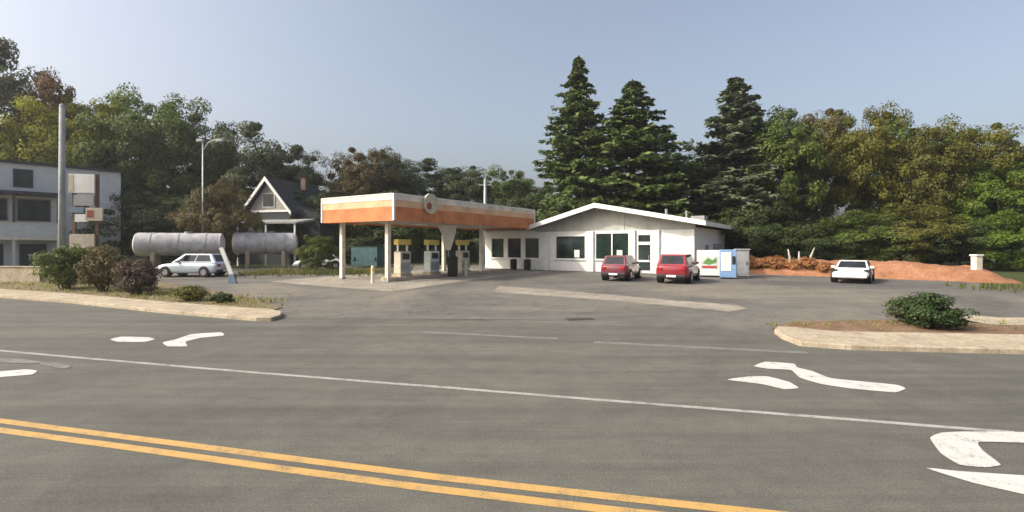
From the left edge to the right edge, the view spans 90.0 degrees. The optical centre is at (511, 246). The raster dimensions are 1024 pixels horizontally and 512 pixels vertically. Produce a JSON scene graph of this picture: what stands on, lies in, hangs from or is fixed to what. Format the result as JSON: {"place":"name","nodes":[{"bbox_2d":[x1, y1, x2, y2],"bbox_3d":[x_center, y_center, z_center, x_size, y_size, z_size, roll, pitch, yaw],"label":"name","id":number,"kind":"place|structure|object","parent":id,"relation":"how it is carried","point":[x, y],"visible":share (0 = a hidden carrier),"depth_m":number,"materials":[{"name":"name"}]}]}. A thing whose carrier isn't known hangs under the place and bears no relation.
{"place":"outdoors","nodes":[
{"label":"outdoors","id":0,"kind":"place"},
{"bbox_2d":[0,289,281,320],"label":"sidewalk","id":1,"kind":"structure","parent":0,"point":[231,312],"depth_m":20.47,"materials":[{"name":"concrete"}]},
{"bbox_2d":[0,278,290,309],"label":"verge","id":2,"kind":"structure","parent":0,"point":[165,286],"depth_m":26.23,"materials":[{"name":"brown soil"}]},
{"bbox_2d":[0,266,45,281],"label":"wall","id":3,"kind":"structure","parent":2,"relation":"on","point":[14,273],"depth_m":32.34,"materials":[{"name":"concrete"}]},
{"bbox_2d":[57,103,66,284],"bbox_3d":[-26.802,-3.005,30.500,0.420,10.994,0.420,0,0,0],"label":"tall pole","id":4,"kind":"object","parent":2,"relation":"on","point":[62,196],"visible":0.83,"depth_m":30.38,"materials":[{"name":"grey metal"}]},
{"bbox_2d":[27,243,101,288],"bbox_3d":[-24.367,1.121,27.995,2.858,2.592,2.970,0,0,0],"label":"shrub","id":5,"kind":"object","parent":2,"relation":"on","point":[57,261],"visible":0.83,"depth_m":27.47,"materials":[{"name":"green plant"}]},
{"bbox_2d":[68,174,102,248],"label":"sign tower","id":6,"kind":"structure","parent":2,"relation":"on","point":[83,183],"depth_m":31.81,"materials":[{"name":"white paint"}]},
{"bbox_2d":[73,244,133,291],"bbox_3d":[-21.131,1.157,26.794,2.879,2.559,2.358,0,0,-34],"label":"shrub","id":7,"kind":"object","parent":2,"relation":"on","point":[98,273],"visible":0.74,"depth_m":26.31,"materials":[{"name":"brown plant"}]},
{"bbox_2d":[110,258,163,294],"bbox_3d":[-18.484,1.515,25.215,2.583,1.887,2.148,0,0,0],"label":"shrub","id":8,"kind":"object","parent":2,"relation":"on","point":[143,277],"visible":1,"depth_m":24.87,"materials":[{"name":"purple plant"}]},
{"bbox_2d":[164,285,210,300],"bbox_3d":[-14.351,2.103,22.746,2.127,0.810,1.520,0,0,0],"label":"shrub","id":9,"kind":"object","parent":2,"relation":"on","point":[190,293],"visible":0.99,"depth_m":22.46,"materials":[{"name":"green plant"}]},
{"bbox_2d":[206,291,234,302],"bbox_3d":[-12.505,2.229,22.005,0.971,0.576,1.050,0,0,41],"label":"shrub","id":10,"kind":"object","parent":2,"relation":"on","point":[220,297],"visible":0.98,"depth_m":21.83,"materials":[{"name":"green plant"}]},
{"bbox_2d":[283,296,662,319],"bbox_3d":[-2.436,2.402,20.168,16.255,0.192,5.901,0,0,17],"label":"concrete apron","id":11,"kind":"object","parent":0,"point":[408,307],"visible":1,"depth_m":19.68,"materials":[{"name":"concrete"}]},
{"bbox_2d":[0,301,1023,511],"bbox_3d":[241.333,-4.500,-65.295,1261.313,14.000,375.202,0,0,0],"label":"road","id":12,"kind":"structure","parent":0,"point":[772,462],"depth_m":7.57,"materials":[{"name":"grey asphalt"}]},
{"bbox_2d":[0,369,36,376],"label":"turn arrow","id":13,"kind":"object","parent":12,"relation":"on","point":[16,372],"visible":1,"depth_m":10.11,"materials":[{"name":"white paint"}]},
{"bbox_2d":[163,332,223,345],"bbox_3d":[-8.579,2.491,13.810,1.029,0.001,2.123,0,0,0],"label":"turn arrow","id":14,"kind":"object","parent":12,"relation":"on","point":[181,341],"visible":1,"depth_m":13.85,"materials":[{"name":"white paint"}]},
{"bbox_2d":[0,427,661,511],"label":"double yellow line","id":15,"kind":"object","parent":12,"relation":"on","point":[439,489],"visible":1,"depth_m":5.55,"materials":[{"name":"paint"}]},
{"bbox_2d":[0,418,785,511],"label":"double yellow line","id":16,"kind":"object","parent":12,"relation":"on","point":[578,492],"visible":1,"depth_m":5.63,"materials":[{"name":"paint"}]},
{"bbox_2d":[0,350,1014,431],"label":"lane line","id":17,"kind":"object","parent":12,"relation":"on","point":[811,416],"visible":1,"depth_m":8.46,"materials":[{"name":"paint"}]},
{"bbox_2d":[593,341,808,353],"bbox_3d":[4.541,2.496,12.697,5.002,0.001,0.273,0,0,16],"label":"edge line","id":18,"kind":"object","parent":12,"relation":"on","point":[783,351],"visible":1,"depth_m":12.64,"materials":[{"name":"paint"}]},
{"bbox_2d":[727,376,797,388],"bbox_3d":[4.704,2.491,9.490,1.143,0.001,0.761,0,0,41],"label":"turn arrow","id":19,"kind":"object","parent":12,"relation":"on","point":[773,382],"visible":1,"depth_m":9.44,"materials":[{"name":"white paint"}]},
{"bbox_2d":[755,362,905,391],"bbox_3d":[5.924,2.491,9.854,1.124,0.001,2.557,0,0,-29],"label":"turn arrow","id":20,"kind":"object","parent":12,"relation":"on","point":[809,375],"visible":1,"depth_m":9.44,"materials":[{"name":"white paint"}]},
{"bbox_2d":[928,468,1023,493],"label":"turn arrow","id":21,"kind":"object","parent":12,"relation":"on","point":[1011,482],"visible":1,"depth_m":5.50,"materials":[{"name":"white paint"}]},
{"bbox_2d":[930,431,1023,466],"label":"turn arrow","id":22,"kind":"object","parent":12,"relation":"on","point":[962,448],"visible":1,"depth_m":6.47,"materials":[{"name":"white paint"}]},
{"bbox_2d":[0,264,1023,331],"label":"parking lot","id":23,"kind":"structure","parent":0,"point":[763,299],"depth_m":23.91,"materials":[{"name":"grey asphalt"}]},
{"bbox_2d":[132,231,224,265],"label":"storage tank","id":24,"kind":"object","parent":23,"relation":"on","point":[155,247],"visible":0.9,"depth_m":41.27,"materials":[{"name":"metal"}]},
{"bbox_2d":[154,254,231,277],"bbox_3d":[-22.054,1.304,35.500,4.710,1.581,2.002,0,0,6],"label":"parked car","id":25,"kind":"object","parent":23,"relation":"on","point":[204,265],"visible":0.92,"depth_m":34.69,"materials":[{"name":"silver metal"}]},
{"bbox_2d":[219,247,237,283],"bbox_3d":[-16.813,1.152,30.352,1.073,2.198,0.160,0,0,0],"label":"leaning post","id":26,"kind":"object","parent":23,"relation":"on","point":[232,279],"visible":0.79,"depth_m":30.31,"materials":[{"name":"white metal"}]},
{"bbox_2d":[232,231,297,268],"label":"storage tank","id":27,"kind":"object","parent":23,"relation":"on","point":[269,242],"visible":0.98,"depth_m":46.27,"materials":[{"name":"metal"}]},
{"bbox_2d":[226,266,393,278],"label":"lot edge weeds","id":28,"kind":"object","parent":23,"relation":"on","point":[277,271],"visible":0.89,"depth_m":37.17,"materials":[{"name":"green plant"}]},
{"bbox_2d":[350,246,384,265],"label":"dumpster","id":29,"kind":"object","parent":23,"relation":"on","point":[367,255],"visible":0.85,"depth_m":46.16,"materials":[{"name":"teal metal"}]},
{"bbox_2d":[270,268,551,291],"bbox_3d":[-5.719,2.087,35.657,10.450,0.346,17.460,0,0,33],"label":"concrete pad","id":30,"kind":"object","parent":23,"relation":"on","point":[357,281],"visible":0.7,"depth_m":31.20,"materials":[{"name":"grey concrete"}]},
{"bbox_2d":[321,193,534,281],"bbox_3d":[-5.030,-0.517,37.377,6.610,5.446,15.960,0,0,33],"label":"canopy","id":31,"kind":"object","parent":30,"relation":"on","point":[387,210],"visible":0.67,"depth_m":32.33,"materials":[{"name":"metal"}]},
{"bbox_2d":[381,271,485,281],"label":"pump island","id":32,"kind":"structure","parent":30,"relation":"on","point":[412,277],"depth_m":32.50,"materials":[{"name":"concrete"}]},
{"bbox_2d":[393,239,413,276],"bbox_3d":[-6.785,0.707,31.826,0.720,2.300,1.162,0,0,33],"label":"fuel pump","id":33,"kind":"object","parent":32,"relation":"on","point":[402,264],"visible":1,"depth_m":31.50,"materials":[{"name":"metal"}]},
{"bbox_2d":[423,240,441,274],"bbox_3d":[-5.325,0.707,34.097,0.720,2.300,1.162,0,0,33],"label":"fuel pump","id":34,"kind":"object","parent":32,"relation":"on","point":[431,263],"visible":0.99,"depth_m":33.76,"materials":[{"name":"metal"}]},
{"bbox_2d":[438,225,455,255],"bbox_3d":[-4.438,0.207,35.012,1.695,3.300,0.140,0,0,33],"label":"island sign","id":35,"kind":"object","parent":32,"relation":"on","point":[448,232],"visible":0.94,"depth_m":34.85,"materials":[{"name":"metal"}]},
{"bbox_2d":[456,240,471,272],"bbox_3d":[-3.541,0.707,36.873,0.720,2.300,1.162,0,0,33],"label":"fuel pump","id":36,"kind":"object","parent":32,"relation":"on","point":[463,256],"visible":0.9,"depth_m":36.48,"materials":[{"name":"metal"}]},
{"bbox_2d":[447,255,457,276],"bbox_3d":[-3.972,1.316,34.260,0.752,1.412,0.763,0,0,0],"label":"trash can","id":37,"kind":"object","parent":30,"relation":"on","point":[452,264],"visible":1,"depth_m":33.98,"materials":[{"name":"black plastic"}]},
{"bbox_2d":[493,286,746,311],"bbox_3d":[3.769,2.255,23.009,12.636,0.231,2.208,0,0,36],"label":"concrete gutter","id":38,"kind":"object","parent":23,"relation":"on","point":[688,304],"visible":1,"depth_m":22.34,"materials":[{"name":"grey concrete"}]},
{"bbox_2d":[601,255,641,280],"bbox_3d":[6.772,1.291,31.500,1.912,1.501,4.110,0,0,27],"label":"parked car","id":39,"kind":"object","parent":23,"relation":"on","point":[627,267],"visible":1,"depth_m":29.93,"materials":[{"name":"red paint"}]},
{"bbox_2d":[656,254,699,283],"bbox_3d":[9.722,1.249,29.800,2.038,1.601,4.510,0,0,29],"label":"parked car","id":40,"kind":"object","parent":23,"relation":"on","point":[678,266],"visible":0.99,"depth_m":28.08,"materials":[{"name":"red paint"}]},
{"bbox_2d":[697,250,719,276],"bbox_3d":[12.890,1.116,33.467,1.500,1.750,0.830,0,0,21],"label":"ice chest","id":41,"kind":"object","parent":23,"relation":"on","point":[708,264],"visible":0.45,"depth_m":33.11,"materials":[{"name":"white paint"}]},
{"bbox_2d":[719,250,736,278],"bbox_3d":[13.408,1.105,31.801,0.950,1.800,0.820,0,0,21],"label":"vending machine","id":42,"kind":"object","parent":23,"relation":"on","point":[727,264],"visible":1,"depth_m":31.43,"materials":[{"name":"white paint"}]},
{"bbox_2d":[734,249,749,275],"bbox_3d":[15.015,1.046,33.456,0.950,1.780,0.910,0,0,21],"label":"utility cabinet","id":43,"kind":"object","parent":23,"relation":"on","point":[742,262],"visible":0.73,"depth_m":33.06,"materials":[{"name":"grey metal"}]},
{"bbox_2d":[830,260,874,283],"bbox_3d":[19.654,1.417,29.500,2.056,1.221,4.610,0,0,38],"label":"parked car","id":44,"kind":"object","parent":23,"relation":"on","point":[857,269],"visible":1,"depth_m":28.54,"materials":[{"name":"white paint"}]},
{"bbox_2d":[771,320,1023,334],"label":"mulch bed","id":45,"kind":"object","parent":23,"relation":"on","point":[856,325],"visible":0.57,"depth_m":15.14,"materials":[{"name":"brown soil"}]},
{"bbox_2d":[766,319,1019,329],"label":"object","id":46,"kind":"object","parent":45,"relation":"on","point":[890,323],"visible":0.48,"depth_m":15.75,"materials":[{"name":"plant"}]},
{"bbox_2d":[881,298,912,322],"bbox_3d":[12.308,2.024,16.097,1.146,0.914,0.837,0,0,34],"label":"shrub","id":47,"kind":"object","parent":45,"relation":"on","point":[891,312],"visible":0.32,"depth_m":16.17,"materials":[{"name":"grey plant"}]},
{"bbox_2d":[889,292,980,329],"bbox_3d":[12.315,1.926,15.124,1.865,1.181,1.708,0,0,0],"label":"evergreen shrub","id":48,"kind":"object","parent":45,"relation":"on","point":[924,310],"visible":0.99,"depth_m":14.82,"materials":[{"name":"green plant"}]},
{"bbox_2d":[945,279,1023,293],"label":"bank weeds","id":49,"kind":"object","parent":23,"relation":"on","point":[984,286],"visible":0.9,"depth_m":24.44,"materials":[{"name":"green plant"}]},
{"bbox_2d":[0,0,1023,240],"label":"sky","id":50,"kind":"structure","parent":0,"point":[454,83],"materials":[{"name":"blue"}]},
{"bbox_2d":[69,195,1023,287],"bbox_3d":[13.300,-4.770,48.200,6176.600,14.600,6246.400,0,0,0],"label":"ground","id":51,"kind":"structure","parent":0,"point":[1017,274],"depth_m":60.42,"materials":[{"name":"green plant"}]},
{"bbox_2d":[0,37,59,156],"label":"oak tree","id":52,"kind":"object","parent":51,"relation":"on","point":[10,87],"visible":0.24,"depth_m":59.96,"materials":[{"name":"green plant"}]},
{"bbox_2d":[7,66,81,163],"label":"maple tree","id":53,"kind":"object","parent":51,"relation":"on","point":[45,90],"visible":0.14,"depth_m":57.68,"materials":[{"name":"green plant"}]},
{"bbox_2d":[0,94,106,168],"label":"maple tree","id":54,"kind":"object","parent":51,"relation":"on","point":[10,127],"visible":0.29,"depth_m":53.69,"materials":[{"name":"green plant"}]},
{"bbox_2d":[0,159,123,268],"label":"apartment house","id":55,"kind":"structure","parent":51,"relation":"on","point":[28,208],"depth_m":45.48,"materials":[{"name":"white paint"}]},
{"bbox_2d":[13,168,32,187],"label":"window","id":56,"kind":"structure","parent":55,"relation":"in","point":[21,177],"depth_m":45.06,"materials":[{"name":"black glass"}]},
{"bbox_2d":[19,244,46,268],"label":"garage door","id":57,"kind":"structure","parent":55,"relation":"in","point":[24,249],"depth_m":45.34,"materials":[{"name":"grey metal"}]},
{"bbox_2d":[16,198,50,221],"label":"window","id":58,"kind":"structure","parent":55,"relation":"in","point":[28,210],"depth_m":45.58,"materials":[{"name":"grey glass"}]},
{"bbox_2d":[33,94,144,195],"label":"oak tree","id":59,"kind":"object","parent":51,"relation":"on","point":[73,132],"visible":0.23,"depth_m":58.41,"materials":[{"name":"green plant"}]},
{"bbox_2d":[82,82,176,227],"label":"oak tree","id":60,"kind":"object","parent":51,"relation":"on","point":[134,100],"visible":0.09,"depth_m":61.74,"materials":[{"name":"green plant"}]},
{"bbox_2d":[70,190,208,263],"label":"background bush","id":61,"kind":"object","parent":51,"relation":"on","point":[148,218],"visible":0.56,"depth_m":50.32,"materials":[{"name":"green plant"}]},
{"bbox_2d":[70,93,251,208],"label":"oak tree","id":62,"kind":"object","parent":51,"relation":"on","point":[178,129],"visible":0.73,"depth_m":57.60,"materials":[{"name":"green plant"}]},
{"bbox_2d":[138,197,234,258],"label":"background bush","id":63,"kind":"object","parent":51,"relation":"on","point":[184,230],"visible":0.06,"depth_m":53.45,"materials":[{"name":"green plant"}]},
{"bbox_2d":[156,116,250,204],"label":"oak tree","id":64,"kind":"object","parent":51,"relation":"on","point":[191,170],"visible":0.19,"depth_m":63.95,"materials":[{"name":"green plant"}]},
{"bbox_2d":[196,139,224,232],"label":"street lamp","id":65,"kind":"object","parent":51,"relation":"on","point":[202,141],"visible":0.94,"depth_m":44.94,"materials":[{"name":"metal"}]},
{"bbox_2d":[165,179,264,261],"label":"background bush","id":66,"kind":"object","parent":51,"relation":"on","point":[217,214],"visible":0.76,"depth_m":45.74,"materials":[{"name":"green plant"}]},
{"bbox_2d":[209,120,311,205],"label":"oak tree","id":67,"kind":"object","parent":51,"relation":"on","point":[265,159],"visible":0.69,"depth_m":58.06,"materials":[{"name":"green plant"}]},
{"bbox_2d":[260,149,329,195],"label":"oak tree","id":68,"kind":"object","parent":51,"relation":"on","point":[317,176],"visible":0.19,"depth_m":64.98,"materials":[{"name":"green plant"}]},
{"bbox_2d":[237,176,355,265],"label":"gabled house","id":69,"kind":"structure","parent":51,"relation":"on","point":[273,201],"depth_m":54.03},
{"bbox_2d":[294,235,339,269],"bbox_3d":[-15.305,0.619,40.170,3.216,3.147,4.051,0,0,38],"label":"background bush","id":70,"kind":"object","parent":51,"relation":"on","point":[317,260],"visible":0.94,"depth_m":39.76,"materials":[{"name":"green plant"}]},
{"bbox_2d":[279,189,366,243],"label":"background bush","id":71,"kind":"object","parent":51,"relation":"on","point":[309,203],"visible":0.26,"depth_m":55.78,"materials":[{"name":"green plant"}]},
{"bbox_2d":[334,236,378,263],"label":"background bush","id":72,"kind":"object","parent":51,"relation":"on","point":[359,241],"visible":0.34,"depth_m":49.55,"materials":[{"name":"green plant"}]},
{"bbox_2d":[322,146,402,242],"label":"maple tree","id":73,"kind":"object","parent":51,"relation":"on","point":[356,176],"visible":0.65,"depth_m":64.47,"materials":[{"name":"green plant"}]},
{"bbox_2d":[355,149,417,194],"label":"oak tree","id":74,"kind":"object","parent":51,"relation":"on","point":[388,164],"visible":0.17,"depth_m":70.49,"materials":[{"name":"green plant"}]},
{"bbox_2d":[345,190,438,260],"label":"background bush","id":75,"kind":"object","parent":51,"relation":"on","point":[380,241],"visible":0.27,"depth_m":56.99,"materials":[{"name":"green plant"}]},
{"bbox_2d":[371,157,468,247],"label":"oak tree","id":76,"kind":"object","parent":51,"relation":"on","point":[436,178],"visible":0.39,"depth_m":71.15,"materials":[{"name":"green plant"}]},
{"bbox_2d":[392,195,478,260],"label":"background bush","id":77,"kind":"object","parent":51,"relation":"on","point":[437,235],"visible":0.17,"depth_m":60.38,"materials":[{"name":"green plant"}]},
{"bbox_2d":[433,165,491,247],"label":"oak tree","id":78,"kind":"object","parent":51,"relation":"on","point":[470,186],"visible":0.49,"depth_m":70.49,"materials":[{"name":"green plant"}]},
{"bbox_2d":[477,165,539,207],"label":"oak tree","id":79,"kind":"object","parent":51,"relation":"on","point":[498,192],"visible":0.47,"depth_m":70.49,"materials":[{"name":"green plant"}]},
{"bbox_2d":[502,188,564,222],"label":"background bush","id":80,"kind":"object","parent":51,"relation":"on","point":[523,203],"visible":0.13,"depth_m":61.69,"materials":[{"name":"green plant"}]},
{"bbox_2d":[500,183,573,211],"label":"oak tree","id":81,"kind":"object","parent":51,"relation":"on","point":[533,189],"visible":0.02,"depth_m":70.77,"materials":[{"name":"green plant"}]},
{"bbox_2d":[532,55,630,220],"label":"spruce tree","id":82,"kind":"object","parent":51,"relation":"on","point":[578,115],"visible":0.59,"depth_m":52.40,"materials":[{"name":"green plant"}]},
{"bbox_2d":[484,203,734,273],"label":"store","id":83,"kind":"structure","parent":51,"relation":"on","point":[589,237],"depth_m":39.74,"materials":[{"name":"white paint"}]},
{"bbox_2d":[490,238,504,258],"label":"window","id":84,"kind":"structure","parent":83,"relation":"in","point":[497,244],"depth_m":44.80,"materials":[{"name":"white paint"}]},
{"bbox_2d":[506,238,521,258],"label":"window","id":85,"kind":"structure","parent":83,"relation":"in","point":[514,245],"depth_m":43.85,"materials":[{"name":"white paint"}]},
{"bbox_2d":[524,237,539,259],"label":"window","id":86,"kind":"structure","parent":83,"relation":"in","point":[531,244],"depth_m":42.88,"materials":[{"name":"white paint"}]},
{"bbox_2d":[554,235,585,259],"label":"window","id":87,"kind":"structure","parent":83,"relation":"in","point":[573,247],"depth_m":40.97,"materials":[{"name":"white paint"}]},
{"bbox_2d":[594,232,628,260],"bbox_3d":[7.624,0.025,39.038,2.900,2.150,0.220,0,0,33],"label":"window","id":88,"kind":"structure","parent":83,"relation":"in","point":[605,243],"depth_m":39.14,"materials":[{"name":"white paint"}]},
{"bbox_2d":[637,234,651,272],"bbox_3d":[9.739,0.525,37.684,1.100,2.890,0.170,0,0,33],"label":"door","id":89,"kind":"structure","parent":83,"relation":"in","point":[644,241],"depth_m":37.67,"materials":[{"name":"white paint"}]},
{"bbox_2d":[536,79,744,249],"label":"spruce tree","id":90,"kind":"object","parent":51,"relation":"on","point":[635,135],"visible":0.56,"depth_m":50.34,"materials":[{"name":"green plant"}]},
{"bbox_2d":[642,151,713,213],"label":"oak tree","id":91,"kind":"object","parent":51,"relation":"on","point":[699,197],"visible":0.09,"depth_m":56.17,"materials":[{"name":"green plant"}]},
{"bbox_2d":[660,76,822,259],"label":"spruce tree","id":92,"kind":"object","parent":51,"relation":"on","point":[735,126],"visible":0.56,"depth_m":50.13,"materials":[{"name":"green plant"}]},
{"bbox_2d":[702,201,817,258],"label":"undergrowth bush","id":93,"kind":"object","parent":51,"relation":"on","point":[768,229],"visible":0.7,"depth_m":43.11,"materials":[{"name":"green plant"}]},
{"bbox_2d":[745,105,832,256],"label":"oak tree","id":94,"kind":"object","parent":51,"relation":"on","point":[803,155],"visible":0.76,"depth_m":47.54,"materials":[{"name":"green plant"}]},
{"bbox_2d":[739,219,871,260],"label":"undergrowth bush","id":95,"kind":"object","parent":51,"relation":"on","point":[810,242],"visible":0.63,"depth_m":41.94,"materials":[{"name":"green plant"}]},
{"bbox_2d":[775,107,867,224],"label":"oak tree","id":96,"kind":"object","parent":51,"relation":"on","point":[829,112],"visible":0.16,"depth_m":52.85,"materials":[{"name":"green plant"}]},
{"bbox_2d":[807,100,913,257],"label":"oak tree","id":97,"kind":"object","parent":51,"relation":"on","point":[862,157],"visible":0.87,"depth_m":48.41,"materials":[{"name":"green plant"}]},
{"bbox_2d":[802,209,930,261],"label":"undergrowth bush","id":98,"kind":"object","parent":51,"relation":"on","point":[850,229],"visible":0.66,"depth_m":42.13,"materials":[{"name":"green plant"}]},
{"bbox_2d":[827,111,990,224],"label":"oak tree","id":99,"kind":"object","parent":51,"relation":"on","point":[900,132],"visible":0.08,"depth_m":55.06,"materials":[{"name":"green plant"}]},
{"bbox_2d":[857,202,974,264],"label":"undergrowth bush","id":100,"kind":"object","parent":51,"relation":"on","point":[939,215],"visible":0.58,"depth_m":41.30,"materials":[{"name":"green plant"}]},
{"bbox_2d":[876,113,993,263],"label":"oak tree","id":101,"kind":"object","parent":51,"relation":"on","point":[942,165],"visible":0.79,"depth_m":45.97,"materials":[{"name":"green plant"}]},
{"bbox_2d":[895,217,1023,267],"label":"undergrowth bush","id":102,"kind":"object","parent":51,"relation":"on","point":[961,253],"visible":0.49,"depth_m":40.26,"materials":[{"name":"green plant"}]},
{"bbox_2d":[969,254,983,269],"bbox_3d":[27.616,1.278,30.431,0.480,1.600,0.480,0,0,0],"label":"gate post","id":103,"kind":"object","parent":51,"relation":"on","point":[976,261],"visible":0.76,"depth_m":30.24,"materials":[{"name":"beige paint"}]},
{"bbox_2d":[932,209,1023,270],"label":"undergrowth bush","id":104,"kind":"object","parent":51,"relation":"on","point":[1013,231],"visible":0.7,"depth_m":39.23,"materials":[{"name":"green plant"}]},
{"bbox_2d":[936,159,1023,267],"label":"oak tree","id":105,"kind":"object","parent":51,"relation":"on","point":[989,187],"visible":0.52,"depth_m":44.68,"materials":[{"name":"green plant"}]},
{"bbox_2d":[942,122,1023,244],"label":"oak tree","id":106,"kind":"object","parent":51,"relation":"on","point":[1009,150],"visible":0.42,"depth_m":46.98,"materials":[{"name":"green plant"}]},
{"bbox_2d":[749,258,1020,283],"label":"earth bank","id":107,"kind":"structure","parent":0,"point":[902,270],"depth_m":31.32,"materials":[{"name":"orange soil"}]},
{"bbox_2d":[774,326,1023,354],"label":"sidewalk","id":108,"kind":"structure","parent":0,"point":[936,342],"depth_m":12.85,"materials":[{"name":"concrete"}]},
{"bbox_2d":[962,315,1023,324],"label":"concrete path","id":109,"kind":"structure","parent":0,"point":[997,320],"depth_m":16.27,"materials":[{"name":"beige concrete"}]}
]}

